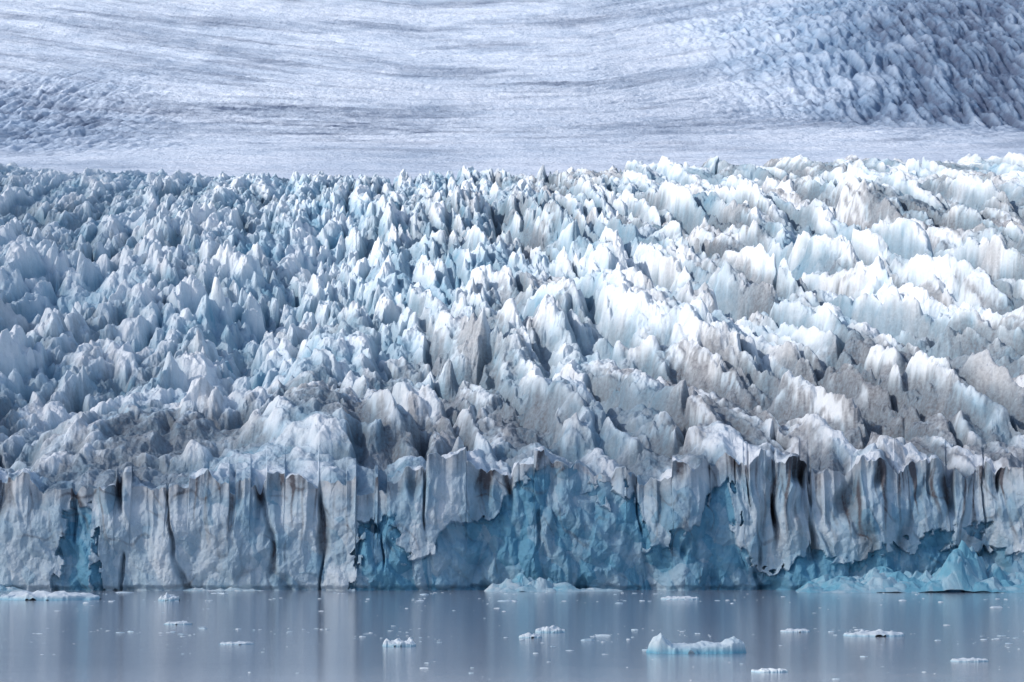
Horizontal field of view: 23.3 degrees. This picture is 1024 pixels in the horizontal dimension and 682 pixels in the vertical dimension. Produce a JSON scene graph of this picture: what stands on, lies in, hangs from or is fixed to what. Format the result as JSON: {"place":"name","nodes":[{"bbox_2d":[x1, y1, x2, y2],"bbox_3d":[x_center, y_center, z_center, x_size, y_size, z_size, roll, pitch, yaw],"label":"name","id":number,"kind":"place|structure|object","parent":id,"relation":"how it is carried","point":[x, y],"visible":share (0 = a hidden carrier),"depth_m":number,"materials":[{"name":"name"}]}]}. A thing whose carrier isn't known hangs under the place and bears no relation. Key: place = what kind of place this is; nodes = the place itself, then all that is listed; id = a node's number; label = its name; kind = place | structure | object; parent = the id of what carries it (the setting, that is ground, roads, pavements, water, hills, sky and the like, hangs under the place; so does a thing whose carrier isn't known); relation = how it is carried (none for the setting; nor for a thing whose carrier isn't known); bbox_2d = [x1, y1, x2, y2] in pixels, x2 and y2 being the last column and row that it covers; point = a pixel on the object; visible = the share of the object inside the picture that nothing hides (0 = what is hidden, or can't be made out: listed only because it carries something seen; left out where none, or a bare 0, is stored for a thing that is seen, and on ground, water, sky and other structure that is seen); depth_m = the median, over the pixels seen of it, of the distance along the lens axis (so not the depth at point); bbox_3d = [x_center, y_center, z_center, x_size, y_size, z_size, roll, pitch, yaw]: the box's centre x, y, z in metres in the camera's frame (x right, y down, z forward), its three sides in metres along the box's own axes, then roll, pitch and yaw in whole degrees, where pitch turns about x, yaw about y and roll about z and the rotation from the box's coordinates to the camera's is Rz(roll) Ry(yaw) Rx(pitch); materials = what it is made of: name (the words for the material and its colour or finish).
{"place":"outdoors","nodes":[
{"label":"outdoors","id":0,"kind":"place"},
{"bbox_2d":[0,152,1023,590],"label":"glacier","id":1,"kind":"object","parent":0,"point":[784,372],"visible":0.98,"depth_m":590.56,"materials":[{"name":"white ice"}]},
{"bbox_2d":[0,0,1023,185],"bbox_3d":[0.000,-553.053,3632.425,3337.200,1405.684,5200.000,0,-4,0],"label":"icefield slope","id":2,"kind":"structure","parent":0,"point":[386,89],"depth_m":3405.74,"materials":[{"name":"white ice"}]},
{"bbox_2d":[0,590,1023,681],"bbox_3d":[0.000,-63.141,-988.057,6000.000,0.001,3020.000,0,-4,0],"label":"lagoon water","id":3,"kind":"structure","parent":0,"point":[473,630],"depth_m":280.96,"materials":[{"name":"grey liquid"}]},
{"bbox_2d":[0,584,27,590],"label":"calved ice","id":4,"kind":"structure","parent":3,"relation":"on","point":[3,588],"depth_m":491.10,"materials":[{"name":"ice"}]},
{"bbox_2d":[0,590,100,599],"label":"ice floe","id":5,"kind":"object","parent":3,"relation":"on","point":[42,595],"visible":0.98,"depth_m":428.54,"materials":[{"name":"white ice"}]},
{"bbox_2d":[158,592,179,600],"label":"ice floe","id":6,"kind":"object","parent":3,"relation":"on","point":[167,597],"visible":0.99,"depth_m":422.61,"materials":[{"name":"white ice"}]},
{"bbox_2d":[164,621,191,624],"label":"ice floe","id":7,"kind":"object","parent":3,"relation":"on","point":[178,623],"visible":0.97,"depth_m":316.42,"materials":[{"name":"white ice"}]},
{"bbox_2d":[181,587,263,590],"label":"calved ice","id":8,"kind":"structure","parent":3,"relation":"on","point":[219,589],"depth_m":492.86,"materials":[{"name":"white ice"}]},
{"bbox_2d":[220,641,253,644],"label":"ice floe","id":9,"kind":"object","parent":3,"relation":"on","point":[236,643],"visible":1,"depth_m":261.26,"materials":[{"name":"white ice"}]},
{"bbox_2d":[382,637,415,646],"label":"ice floe","id":10,"kind":"object","parent":3,"relation":"on","point":[409,642],"visible":1,"depth_m":256.87,"materials":[{"name":"white ice"}]},
{"bbox_2d":[32,591,1015,678],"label":"brash ice","id":11,"kind":"structure","parent":3,"relation":"on","point":[588,639],"depth_m":297.59,"materials":[{"name":"white ice"}]},
{"bbox_2d":[519,632,541,637],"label":"ice floe","id":12,"kind":"object","parent":3,"relation":"on","point":[528,635],"visible":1,"depth_m":277.49,"materials":[{"name":"white ice"}]},
{"bbox_2d":[535,625,564,632],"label":"ice floe","id":13,"kind":"object","parent":3,"relation":"on","point":[551,629],"visible":1,"depth_m":291.36,"materials":[{"name":"white ice"}]},
{"bbox_2d":[484,573,621,591],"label":"calved ice","id":14,"kind":"structure","parent":3,"relation":"on","point":[520,582],"depth_m":487.83,"materials":[{"name":"ice"}]},
{"bbox_2d":[661,596,698,599],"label":"ice floe","id":15,"kind":"object","parent":3,"relation":"on","point":[681,598],"visible":0.87,"depth_m":431.04,"materials":[{"name":"white ice"}]},
{"bbox_2d":[646,633,745,653],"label":"ice floe","id":16,"kind":"object","parent":3,"relation":"on","point":[659,643],"visible":0.99,"depth_m":242.35,"materials":[{"name":"white ice"}]},
{"bbox_2d":[751,668,787,672],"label":"ice floe","id":17,"kind":"object","parent":3,"relation":"on","point":[770,670],"visible":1,"depth_m":210.00,"materials":[{"name":"white ice"}]},
{"bbox_2d":[780,628,809,631],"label":"ice floe","id":18,"kind":"object","parent":3,"relation":"on","point":[795,630],"visible":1,"depth_m":293.82,"materials":[{"name":"white ice"}]},
{"bbox_2d":[843,629,903,636],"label":"ice floe","id":19,"kind":"object","parent":3,"relation":"on","point":[875,633],"visible":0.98,"depth_m":281.75,"materials":[{"name":"white ice"}]},
{"bbox_2d":[796,540,1023,592],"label":"calved ice","id":20,"kind":"structure","parent":3,"relation":"on","point":[963,567],"depth_m":481.51,"materials":[{"name":"blue ice"}]},
{"bbox_2d":[950,657,988,661],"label":"ice floe","id":21,"kind":"object","parent":3,"relation":"on","point":[972,659],"visible":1,"depth_m":227.08,"materials":[{"name":"white ice"}]}
]}

